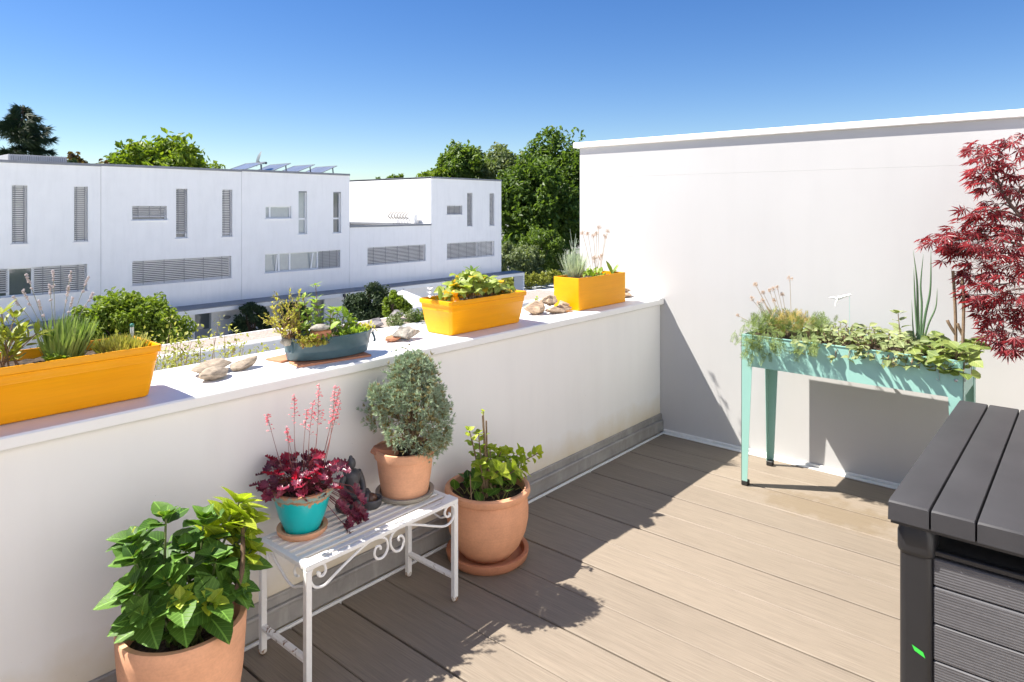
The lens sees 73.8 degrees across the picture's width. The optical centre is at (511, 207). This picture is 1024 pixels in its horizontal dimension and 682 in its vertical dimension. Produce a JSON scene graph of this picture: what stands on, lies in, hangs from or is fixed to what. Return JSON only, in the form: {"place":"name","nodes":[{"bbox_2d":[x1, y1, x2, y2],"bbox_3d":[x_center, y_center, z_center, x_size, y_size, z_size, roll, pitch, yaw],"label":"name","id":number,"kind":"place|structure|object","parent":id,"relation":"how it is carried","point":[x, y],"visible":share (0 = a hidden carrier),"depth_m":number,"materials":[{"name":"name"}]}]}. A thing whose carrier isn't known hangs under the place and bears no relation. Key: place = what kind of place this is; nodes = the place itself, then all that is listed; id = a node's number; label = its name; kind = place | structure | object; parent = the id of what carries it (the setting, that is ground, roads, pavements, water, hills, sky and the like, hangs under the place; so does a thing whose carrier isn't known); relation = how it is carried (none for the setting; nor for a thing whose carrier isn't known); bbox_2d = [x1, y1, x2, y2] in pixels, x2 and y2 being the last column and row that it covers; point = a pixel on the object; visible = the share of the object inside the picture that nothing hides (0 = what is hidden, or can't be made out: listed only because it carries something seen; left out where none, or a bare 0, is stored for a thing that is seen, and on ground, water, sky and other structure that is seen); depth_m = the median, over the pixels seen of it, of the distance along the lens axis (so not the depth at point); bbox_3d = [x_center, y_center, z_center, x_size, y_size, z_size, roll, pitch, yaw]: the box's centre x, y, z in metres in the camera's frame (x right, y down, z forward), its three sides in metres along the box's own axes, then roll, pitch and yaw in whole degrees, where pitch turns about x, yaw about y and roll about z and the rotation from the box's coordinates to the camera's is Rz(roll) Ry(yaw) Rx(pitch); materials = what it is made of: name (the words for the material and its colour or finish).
{"place":"outdoors","nodes":[
{"label":"outdoors","id":0,"kind":"place"},
{"bbox_2d":[0,159,100,352],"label":"row house","id":1,"kind":"structure","parent":0,"point":[50,216],"depth_m":27.75,"materials":[{"name":"paint"}]},
{"bbox_2d":[10,185,28,244],"bbox_3d":[-19.555,0.300,27.062,0.265,2.340,0.620,0,0,41],"label":"window","id":2,"kind":"structure","parent":1,"relation":"in","point":[19,203],"depth_m":27.08,"materials":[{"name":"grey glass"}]},
{"bbox_2d":[0,154,66,161],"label":"roof hatch","id":3,"kind":"object","parent":1,"relation":"on","point":[32,158],"visible":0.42,"depth_m":30.74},
{"bbox_2d":[0,264,87,298],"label":"window","id":4,"kind":"structure","parent":1,"relation":"in","point":[12,280],"depth_m":27.63,"materials":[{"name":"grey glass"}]},
{"bbox_2d":[73,187,89,242],"bbox_3d":[-18.154,0.300,28.693,0.265,2.340,0.620,0,0,41],"label":"window","id":5,"kind":"structure","parent":1,"relation":"in","point":[80,193],"depth_m":28.69,"materials":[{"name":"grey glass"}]},
{"bbox_2d":[101,163,247,340],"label":"row house","id":6,"kind":"structure","parent":0,"point":[173,234],"depth_m":31.67,"materials":[{"name":"paint"}]},
{"bbox_2d":[131,206,167,220],"bbox_3d":[-16.368,0.275,30.771,0.265,0.670,1.580,0,0,41],"label":"window","id":7,"kind":"structure","parent":6,"relation":"in","point":[139,213],"depth_m":30.78,"materials":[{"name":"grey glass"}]},
{"bbox_2d":[175,189,188,238],"bbox_3d":[-15.449,0.300,31.841,0.265,2.340,0.620,0,0,41],"label":"window","id":8,"kind":"structure","parent":6,"relation":"in","point":[181,200],"depth_m":31.86,"materials":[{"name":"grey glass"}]},
{"bbox_2d":[131,256,232,286],"bbox_3d":[-15.368,2.950,31.935,0.265,1.120,4.650,0,0,41],"label":"window","id":9,"kind":"structure","parent":6,"relation":"in","point":[169,271],"depth_m":31.81,"materials":[{"name":"grey glass"}]},
{"bbox_2d":[195,313,210,339],"bbox_3d":[-14.823,6.085,32.627,0.090,2.130,0.810,0,0,41],"label":"door","id":10,"kind":"structure","parent":6,"relation":"in","point":[205,319],"depth_m":32.67,"materials":[{"name":"grey glass"}]},
{"bbox_2d":[221,190,233,237],"bbox_3d":[-14.022,0.300,33.502,0.265,2.340,0.620,0,0,41],"label":"window","id":11,"kind":"structure","parent":6,"relation":"in","point":[226,194],"depth_m":33.54,"materials":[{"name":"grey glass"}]},
{"bbox_2d":[240,169,359,328],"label":"row house","id":12,"kind":"structure","parent":0,"point":[295,231],"depth_m":36.29,"materials":[{"name":"paint"}]},
{"bbox_2d":[231,162,265,169],"bbox_3d":[-14.140,-2.002,36.227,2.142,0.811,1.155,0,0,41],"label":"solar panel","id":13,"kind":"object","parent":12,"relation":"on","point":[246,165],"visible":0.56,"depth_m":36.19,"materials":[{"name":"blue glass"}]},
{"bbox_2d":[258,163,290,170],"bbox_3d":[-13.163,-2.002,37.365,2.142,0.811,1.055,0,0,41],"label":"solar panel","id":14,"kind":"object","parent":12,"relation":"on","point":[273,167],"visible":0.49,"depth_m":37.31,"materials":[{"name":"blue glass"}]},
{"bbox_2d":[266,206,292,218],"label":"window","id":15,"kind":"structure","parent":12,"relation":"in","point":[272,212],"depth_m":35.69,"materials":[{"name":"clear glass"}]},
{"bbox_2d":[298,191,307,234],"bbox_3d":[-11.291,0.300,36.680,0.265,2.340,0.620,0,0,41],"label":"window","id":16,"kind":"structure","parent":12,"relation":"in","point":[302,194],"depth_m":36.81,"materials":[{"name":"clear glass"}]},
{"bbox_2d":[264,250,341,273],"bbox_3d":[-11.221,2.900,36.751,0.280,1.020,4.680,0,0,41],"label":"window","id":17,"kind":"structure","parent":12,"relation":"in","point":[312,260],"depth_m":36.72,"materials":[{"name":"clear glass"}]},
{"bbox_2d":[311,299,323,325],"bbox_3d":[-10.724,6.085,37.398,0.090,2.130,0.850,0,0,41],"label":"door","id":18,"kind":"structure","parent":12,"relation":"in","point":[320,302],"depth_m":37.52,"materials":[{"name":"grey glass"}]},
{"bbox_2d":[333,192,340,233],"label":"window","id":19,"kind":"structure","parent":12,"relation":"in","point":[336,195],"depth_m":38.45,"materials":[{"name":"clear glass"}]},
{"bbox_2d":[309,316,425,332],"bbox_3d":[-4.516,5.975,28.933,2.060,2.450,8.060,0,0,41],"label":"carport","id":20,"kind":"object","parent":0,"point":[384,327],"visible":0.08,"depth_m":27.70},
{"bbox_2d":[386,309,418,325],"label":"roof plant","id":21,"kind":"object","parent":20,"relation":"on","point":[398,320],"visible":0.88,"depth_m":27.97,"materials":[{"name":"green plant"}]},
{"bbox_2d":[397,289,421,309],"bbox_3d":[-5.776,5.760,36.213,2.700,2.880,2.700,0,0,41],"label":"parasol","id":22,"kind":"object","parent":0,"point":[411,298],"visible":0.23,"depth_m":35.73,"materials":[{"name":"fabric"}]},
{"bbox_2d":[453,474,521,500],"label":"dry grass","id":23,"kind":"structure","parent":0,"point":[467,490],"depth_m":3.08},
{"bbox_2d":[468,141,526,179],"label":"broadleaf tree","id":24,"kind":"object","parent":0,"point":[503,156],"visible":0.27,"depth_m":88.02,"materials":[{"name":"green plant"}]},
{"bbox_2d":[0,0,1023,179],"label":"sky","id":25,"kind":"structure","parent":0,"point":[366,89],"materials":[{"name":"blue"}]},
{"bbox_2d":[501,225,579,282],"bbox_3d":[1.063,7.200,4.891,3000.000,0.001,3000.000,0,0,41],"label":"ground","id":26,"kind":"structure","parent":0,"point":[577,250],"depth_m":105.35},
{"bbox_2d":[0,102,58,155],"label":"spruce tree","id":27,"kind":"object","parent":26,"relation":"on","point":[24,133],"visible":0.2,"depth_m":51.68,"materials":[{"name":"green plant"}]},
{"bbox_2d":[67,151,109,163],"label":"broadleaf tree","id":28,"kind":"object","parent":26,"relation":"on","point":[79,158],"visible":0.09,"depth_m":51.86,"materials":[{"name":"green plant"}]},
{"bbox_2d":[99,127,225,168],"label":"broadleaf tree","id":29,"kind":"object","parent":26,"relation":"on","point":[172,152],"visible":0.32,"depth_m":52.91,"materials":[{"name":"green plant"}]},
{"bbox_2d":[0,295,663,681],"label":"parapet wall","id":30,"kind":"structure","parent":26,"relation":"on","point":[574,393],"depth_m":2.59,"materials":[{"name":"white paint"}]},
{"bbox_2d":[0,336,160,424],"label":"flower box","id":31,"kind":"object","parent":30,"relation":"on","point":[33,384],"visible":0.72,"depth_m":2.17,"materials":[{"name":"yellow paint"}]},
{"bbox_2d":[0,299,53,367],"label":"leafy plant","id":32,"kind":"object","parent":31,"relation":"on","point":[7,334],"visible":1,"depth_m":2.13,"materials":[{"name":"green plant"}]},
{"bbox_2d":[41,353,70,360],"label":"lettuce seedling","id":33,"kind":"object","parent":31,"relation":"on","point":[50,357],"visible":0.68,"depth_m":2.17,"materials":[{"name":"green plant"}]},
{"bbox_2d":[12,270,100,359],"bbox_3d":[-1.482,0.355,2.244,0.223,0.304,0.201,0,0,-4],"label":"lavender","id":34,"kind":"object","parent":31,"relation":"on","point":[69,338],"visible":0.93,"depth_m":2.21,"materials":[{"name":"green plant"}]},
{"bbox_2d":[89,332,150,353],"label":"sedum clump","id":35,"kind":"object","parent":31,"relation":"on","point":[115,343],"visible":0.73,"depth_m":2.34,"materials":[{"name":"yellow plant"}]},
{"bbox_2d":[191,358,231,373],"bbox_3d":[-1.175,0.625,2.684,0.102,0.053,0.180,0,0,41],"label":"stone","id":36,"kind":"object","parent":30,"relation":"on","point":[204,365],"visible":0.62,"depth_m":2.67,"materials":[{"name":"stone"}]},
{"bbox_2d":[198,366,228,379],"bbox_3d":[-1.124,0.627,2.588,0.077,0.049,0.145,0,0,9],"label":"stone","id":37,"kind":"object","parent":30,"relation":"on","point":[213,373],"visible":1,"depth_m":2.55,"materials":[{"name":"stone"}]},
{"bbox_2d":[230,355,256,370],"bbox_3d":[-1.083,0.629,2.749,0.067,0.045,0.134,0,0,28],"label":"stone","id":38,"kind":"object","parent":30,"relation":"on","point":[245,363],"visible":1,"depth_m":2.73,"materials":[{"name":"stone"}]},
{"bbox_2d":[266,354,289,362],"bbox_3d":[-0.961,0.645,2.938,0.100,0.009,0.160,0,0,33],"label":"clay tile","id":39,"kind":"object","parent":30,"relation":"on","point":[280,359],"visible":0.48,"depth_m":2.89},
{"bbox_2d":[289,352,370,367],"bbox_3d":[-0.771,0.645,2.906,0.330,0.009,0.100,0,0,-40],"label":"clay tile","id":40,"kind":"object","parent":30,"relation":"on","point":[299,364],"visible":0.74,"depth_m":2.85,"materials":[{"name":"ceramic"}]},
{"bbox_2d":[284,327,375,360],"bbox_3d":[-0.799,0.592,2.966,0.219,0.095,0.406,0,0,41],"label":"zinc tub","id":41,"kind":"object","parent":40,"relation":"on","point":[337,346],"visible":0.7,"depth_m":2.88,"materials":[{"name":"metal"}]},
{"bbox_2d":[259,288,306,338],"bbox_3d":[-0.946,0.454,2.835,0.159,0.230,0.229,0,0,1],"label":"sedum","id":42,"kind":"object","parent":41,"relation":"on","point":[293,323],"visible":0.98,"depth_m":2.84,"materials":[{"name":"yellow plant"}]},
{"bbox_2d":[292,333,320,348],"bbox_3d":[-0.841,0.545,2.811,0.085,0.059,0.106,0,0,41],"label":"sedum","id":43,"kind":"object","parent":41,"relation":"in","point":[306,341],"visible":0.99,"depth_m":2.79,"materials":[{"name":"plant"}]},
{"bbox_2d":[293,282,357,335],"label":"leafy plant","id":44,"kind":"object","parent":41,"relation":"on","point":[349,319],"visible":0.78,"depth_m":2.95,"materials":[{"name":"green plant"}]},
{"bbox_2d":[392,326,419,339],"bbox_3d":[-0.525,0.619,3.352,0.078,0.066,0.164,0,0,28],"label":"stone","id":45,"kind":"object","parent":30,"relation":"on","point":[407,332],"visible":0.98,"depth_m":3.33,"materials":[{"name":"stone"}]},
{"bbox_2d":[419,290,526,334],"bbox_3d":[-0.201,0.560,3.704,0.247,0.176,0.605,0,0,41],"label":"flower box","id":46,"kind":"object","parent":30,"relation":"on","point":[445,317],"visible":0.85,"depth_m":3.55,"materials":[{"name":"yellow paint"}]},
{"bbox_2d":[434,269,515,300],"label":"strawberry plant","id":47,"kind":"object","parent":46,"relation":"on","point":[472,282],"visible":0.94,"depth_m":3.63,"materials":[{"name":"green plant"}]},
{"bbox_2d":[524,300,544,314],"bbox_3d":[0.136,0.609,4.155,0.130,0.085,0.150,0,0,41],"label":"stone","id":48,"kind":"object","parent":30,"relation":"on","point":[536,307],"visible":1,"depth_m":4.12,"materials":[{"name":"stone"}]},
{"bbox_2d":[545,305,571,312],"bbox_3d":[0.285,0.629,4.208,0.233,0.046,0.090,0,0,-32],"label":"stone","id":49,"kind":"object","parent":30,"relation":"on","point":[559,309],"visible":1,"depth_m":4.18,"materials":[{"name":"stone"}]},
{"bbox_2d":[540,295,557,305],"bbox_3d":[0.242,0.577,4.224,0.085,0.070,0.157,0,0,41],"label":"stone","id":50,"kind":"object","parent":49,"relation":"on","point":[549,300],"visible":0.98,"depth_m":4.20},
{"bbox_2d":[554,271,624,310],"bbox_3d":[0.524,0.546,4.543,0.200,0.203,0.553,0,0,41],"label":"flower box","id":51,"kind":"object","parent":30,"relation":"on","point":[586,292],"visible":0.87,"depth_m":4.39,"materials":[{"name":"yellow paint"}]},
{"bbox_2d":[557,231,588,277],"bbox_3d":[0.398,0.304,4.415,0.210,0.332,0.221,0,0,-10],"label":"blue fescue","id":52,"kind":"object","parent":51,"relation":"on","point":[574,269],"visible":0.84,"depth_m":4.38,"materials":[{"name":"plant"}]},
{"bbox_2d":[582,266,606,276],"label":"leafy plant","id":53,"kind":"object","parent":51,"relation":"on","point":[590,272],"visible":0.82,"depth_m":4.54,"materials":[{"name":"green plant"}]},
{"bbox_2d":[580,226,609,275],"bbox_3d":[0.569,0.291,4.612,0.059,0.346,0.337,0,0,41],"label":"dried allium","id":54,"kind":"object","parent":51,"relation":"in","point":[593,235],"visible":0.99,"depth_m":4.62,"materials":[{"name":"plant"}]},
{"bbox_2d":[350,222,441,322],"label":"row house","id":55,"kind":"structure","parent":26,"relation":"on","point":[396,257],"depth_m":41.32,"materials":[{"name":"paint"}]},
{"bbox_2d":[367,245,424,265],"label":"window","id":56,"kind":"structure","parent":55,"relation":"in","point":[387,255],"depth_m":41.57,"materials":[{"name":"grey glass"}]},
{"bbox_2d":[388,211,417,223],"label":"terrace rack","id":57,"kind":"object","parent":55,"relation":"on","point":[413,218],"visible":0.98,"depth_m":44.60,"materials":[{"name":"metal"}]},
{"bbox_2d":[416,167,449,176],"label":"broadleaf tree","id":58,"kind":"object","parent":26,"relation":"on","point":[440,171],"visible":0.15,"depth_m":82.50,"materials":[{"name":"green plant"}]},
{"bbox_2d":[350,177,524,295],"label":"row house","id":59,"kind":"structure","parent":26,"relation":"on","point":[462,216],"depth_m":46.18,"materials":[{"name":"paint"}]},
{"bbox_2d":[447,206,462,214],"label":"window","id":60,"kind":"structure","parent":59,"relation":"in","point":[451,210],"depth_m":45.37,"materials":[{"name":"grey glass"}]},
{"bbox_2d":[467,193,472,226],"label":"window","id":61,"kind":"structure","parent":59,"relation":"in","point":[469,198],"depth_m":46.46,"materials":[{"name":"grey glass"}]},
{"bbox_2d":[447,241,493,259],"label":"window","id":62,"kind":"structure","parent":59,"relation":"in","point":[465,250],"depth_m":46.52,"materials":[{"name":"grey glass"}]},
{"bbox_2d":[430,148,469,177],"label":"broadleaf tree","id":63,"kind":"object","parent":26,"relation":"on","point":[455,166],"visible":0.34,"depth_m":85.30,"materials":[{"name":"green plant"}]},
{"bbox_2d":[437,139,497,178],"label":"broadleaf tree","id":64,"kind":"object","parent":26,"relation":"on","point":[474,160],"visible":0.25,"depth_m":87.84,"materials":[{"name":"green plant"}]},
{"bbox_2d":[501,241,545,274],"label":"leafy shrub","id":65,"kind":"object","parent":26,"relation":"on","point":[522,258],"visible":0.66,"depth_m":63.46,"materials":[{"name":"green plant"}]},
{"bbox_2d":[501,269,561,288],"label":"hedge","id":66,"kind":"object","parent":26,"relation":"on","point":[530,280],"visible":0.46,"depth_m":60.31,"materials":[{"name":"green plant"}]},
{"bbox_2d":[495,151,579,257],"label":"broadleaf tree","id":67,"kind":"object","parent":26,"relation":"on","point":[557,212],"visible":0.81,"depth_m":81.28,"materials":[{"name":"green plant"}]},
{"bbox_2d":[519,224,567,274],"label":"leafy shrub","id":68,"kind":"object","parent":26,"relation":"on","point":[552,242],"visible":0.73,"depth_m":67.53,"materials":[{"name":"green plant"}]},
{"bbox_2d":[505,125,588,256],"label":"broadleaf tree","id":69,"kind":"object","parent":26,"relation":"on","point":[569,157],"visible":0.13,"depth_m":89.14,"materials":[{"name":"green plant"}]},
{"bbox_2d":[573,109,1023,488],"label":"partition wall","id":70,"kind":"structure","parent":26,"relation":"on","point":[707,230],"depth_m":4.26,"materials":[{"name":"white paint"}]},
{"label":"pavement","id":71,"kind":"structure","parent":0,"visible":0},
{"bbox_2d":[70,286,197,344],"bbox_3d":[-13.857,5.016,24.367,4.277,4.388,3.870,0,0,-8],"label":"leafy shrub","id":72,"kind":"object","parent":71,"relation":"on","point":[125,310],"visible":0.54,"depth_m":23.84,"materials":[{"name":"green plant"}]},
{"bbox_2d":[108,315,279,370],"bbox_3d":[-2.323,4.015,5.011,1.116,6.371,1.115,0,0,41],"label":"sprawling shrub","id":73,"kind":"object","parent":71,"relation":"on","point":[191,361],"visible":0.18,"depth_m":5.07,"materials":[{"name":"green plant"}]},
{"bbox_2d":[155,328,290,370],"bbox_3d":[-13.351,5.900,19.648,1.760,2.600,15.660,0,0,41],"label":"carport","id":74,"kind":"object","parent":71,"relation":"on","point":[269,338],"visible":0.1,"depth_m":23.38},
{"bbox_2d":[228,301,272,334],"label":"dark shrub","id":75,"kind":"object","parent":71,"relation":"on","point":[242,323],"visible":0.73,"depth_m":32.63,"materials":[{"name":"green plant"}]},
{"bbox_2d":[277,301,311,331],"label":"dark shrub","id":76,"kind":"object","parent":71,"relation":"on","point":[291,309],"visible":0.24,"depth_m":34.17,"materials":[{"name":"green plant"}]},
{"bbox_2d":[342,281,389,321],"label":"dark shrub","id":77,"kind":"object","parent":71,"relation":"on","point":[360,306],"visible":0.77,"depth_m":33.07,"materials":[{"name":"green plant"}]},
{"bbox_2d":[381,289,405,317],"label":"leafy shrub","id":78,"kind":"object","parent":71,"relation":"on","point":[392,300],"visible":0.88,"depth_m":31.69,"materials":[{"name":"green plant"}]},
{"bbox_2d":[522,289,553,306],"bbox_3d":[0.408,5.900,35.085,2.610,2.600,6.610,0,0,41],"label":"carport","id":79,"kind":"object","parent":71,"relation":"on","point":[530,295],"visible":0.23,"depth_m":36.17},
{"bbox_3d":[2.040,2.910,-0.900,8.970,8.620,7.490,0,0,41],"label":"terrace building","id":80,"kind":"object","parent":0,"visible":0},
{"bbox_2d":[241,434,899,681],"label":"deck","id":81,"kind":"structure","parent":80,"relation":"on","point":[665,558],"depth_m":2.81,"materials":[{"name":"brown wood"}]},
{"bbox_2d":[114,602,246,681],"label":"terracotta pot","id":82,"kind":"object","parent":81,"relation":"on","point":[211,658],"visible":0.59,"depth_m":1.85,"materials":[{"name":"ceramic"}]},
{"bbox_2d":[93,486,272,649],"bbox_3d":[-0.937,1.069,1.996,0.386,0.411,0.438,0,0,7],"label":"hydrangea","id":83,"kind":"object","parent":82,"relation":"on","point":[157,577],"visible":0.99,"depth_m":1.92,"materials":[{"name":"green plant"}]},
{"bbox_2d":[259,489,457,681],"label":"plant bench","id":84,"kind":"object","parent":81,"relation":"on","point":[306,566],"visible":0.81,"depth_m":2.44,"materials":[{"name":"white metal"}]},
{"bbox_2d":[276,517,327,541],"bbox_3d":[-0.765,1.171,2.490,0.180,0.026,0.180,0,0,41],"label":"saucer","id":85,"kind":"object","parent":84,"relation":"on","point":[282,534],"visible":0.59,"depth_m":2.42,"materials":[{"name":"ceramic"}]},
{"bbox_2d":[271,474,333,534],"bbox_3d":[-0.765,1.095,2.490,0.225,0.158,0.225,0,0,41],"label":"teal pot","id":86,"kind":"object","parent":85,"relation":"on","point":[297,515],"visible":0.63,"depth_m":2.42,"materials":[{"name":"ceramic"}]},
{"bbox_2d":[249,385,368,533],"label":"coral bells","id":87,"kind":"object","parent":86,"relation":"in","point":[299,485],"visible":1,"depth_m":2.50,"materials":[{"name":"red plant"}]},
{"bbox_2d":[335,455,382,513],"bbox_3d":[-0.605,1.081,2.693,0.180,0.206,0.144,0,0,-22],"label":"figurine","id":88,"kind":"object","parent":84,"relation":"on","point":[356,475],"visible":0.58,"depth_m":2.67,"materials":[{"name":"stone"}]},
{"bbox_2d":[375,481,433,504],"bbox_3d":[-0.441,1.172,2.813,0.240,0.024,0.240,0,0,41],"label":"saucer","id":89,"kind":"object","parent":84,"relation":"on","point":[428,494],"visible":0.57,"depth_m":2.72,"materials":[{"name":"ceramic"}]},
{"bbox_2d":[374,437,435,499],"bbox_3d":[-0.441,1.079,2.813,0.253,0.191,0.253,0,0,41],"label":"terracotta pot","id":90,"kind":"object","parent":89,"relation":"on","point":[405,476],"visible":0.66,"depth_m":2.72,"materials":[{"name":"ceramic"}]},
{"bbox_2d":[370,444,398,455],"bbox_3d":[-0.522,0.994,2.796,0.116,0.039,0.115,0,0,41],"label":"shard","id":91,"kind":"object","parent":90,"relation":"on","point":[384,449],"visible":0.86,"depth_m":2.76,"materials":[{"name":"ceramic"}]},
{"bbox_2d":[356,342,456,464],"bbox_3d":[-0.423,0.814,2.836,0.408,0.497,0.399,0,0,41],"label":"dwarf conifer","id":92,"kind":"object","parent":90,"relation":"in","point":[410,375],"visible":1,"depth_m":2.76,"materials":[{"name":"green plant"}]},
{"bbox_2d":[446,537,528,575],"bbox_3d":[-0.112,1.575,3.122,0.376,0.051,0.376,0,0,41],"label":"saucer","id":93,"kind":"object","parent":81,"relation":"on","point":[516,558],"visible":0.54,"depth_m":2.99,"materials":[{"name":"ceramic"}]},
{"bbox_2d":[445,470,529,563],"bbox_3d":[-0.112,1.423,3.122,0.392,0.310,0.392,0,0,41],"label":"terracotta pot","id":94,"kind":"object","parent":93,"relation":"on","point":[490,530],"visible":0.75,"depth_m":2.97,"materials":[{"name":"ceramic"}]},
{"bbox_2d":[450,409,543,500],"bbox_3d":[-0.045,1.118,3.196,0.306,0.406,0.534,0,0,41],"label":"hydrangea","id":95,"kind":"object","parent":94,"relation":"in","point":[501,472],"visible":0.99,"depth_m":3.10,"materials":[{"name":"green plant"}]},
{"bbox_2d":[741,326,975,485],"bbox_3d":[1.870,1.165,3.745,1.089,0.870,0.438,0,0,41],"label":"raised bed","id":96,"kind":"object","parent":81,"relation":"on","point":[955,390],"visible":0.41,"depth_m":3.62,"materials":[{"name":"green paint"}]},
{"bbox_2d":[736,276,792,334],"bbox_3d":[1.497,0.569,4.059,0.339,0.353,0.069,0,0,41],"label":"dried allium","id":97,"kind":"object","parent":96,"relation":"on","point":[755,284],"visible":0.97,"depth_m":4.02,"materials":[{"name":"plant"}]},
{"bbox_2d":[730,303,840,366],"bbox_3d":[1.573,0.742,3.916,0.549,0.325,0.570,0,0,41],"label":"feathery herb","id":98,"kind":"object","parent":96,"relation":"on","point":[764,319],"visible":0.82,"depth_m":3.85,"materials":[{"name":"green plant"}]},
{"bbox_2d":[766,306,817,333],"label":"dry herb","id":99,"kind":"object","parent":96,"relation":"on","point":[791,316],"visible":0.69,"depth_m":3.93,"materials":[{"name":"plant"}]},
{"bbox_2d":[790,320,883,363],"bbox_3d":[1.803,0.730,3.760,0.403,0.177,0.486,0,0,41],"label":"sage plant","id":100,"kind":"object","parent":96,"relation":"in","point":[837,339],"visible":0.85,"depth_m":3.70,"materials":[{"name":"green plant"}]},
{"bbox_2d":[846,326,940,369],"bbox_3d":[2.001,0.726,3.573,0.362,0.160,0.502,0,0,41],"label":"sage plant","id":101,"kind":"object","parent":96,"relation":"in","point":[882,339],"visible":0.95,"depth_m":3.51,"materials":[{"name":"green plant"}]},
{"bbox_2d":[912,252,936,340],"bbox_3d":[2.124,0.478,3.516,0.118,0.535,0.028,0,0,41],"label":"spring onion","id":102,"kind":"object","parent":96,"relation":"in","point":[920,327],"visible":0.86,"depth_m":3.52,"materials":[{"name":"green plant"}]},
{"bbox_2d":[908,331,991,379],"bbox_3d":[2.175,0.722,3.389,0.330,0.162,0.443,0,0,41],"label":"round leaf plant","id":103,"kind":"object","parent":96,"relation":"in","point":[971,349],"visible":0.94,"depth_m":3.30,"materials":[{"name":"green plant"}]},
{"bbox_2d":[946,271,964,354],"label":"cut stem","id":104,"kind":"object","parent":96,"relation":"in","point":[961,331],"visible":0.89,"depth_m":3.43,"materials":[{"name":"brown plant"}]},
{"bbox_2d":[888,400,1023,681],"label":"storage box","id":105,"kind":"object","parent":81,"relation":"on","point":[956,507],"visible":1,"depth_m":2.06,"materials":[{"name":"plastic"}]},
{"bbox_3d":[2.618,1.434,3.079,0.360,0.332,0.360,0,0,41],"label":"terracotta pot","id":106,"kind":"object","parent":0,"visible":0},
{"bbox_2d":[914,133,1023,362],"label":"japanese maple","id":107,"kind":"object","parent":106,"relation":"in","point":[950,247],"visible":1,"depth_m":3.29,"materials":[{"name":"red plant"}]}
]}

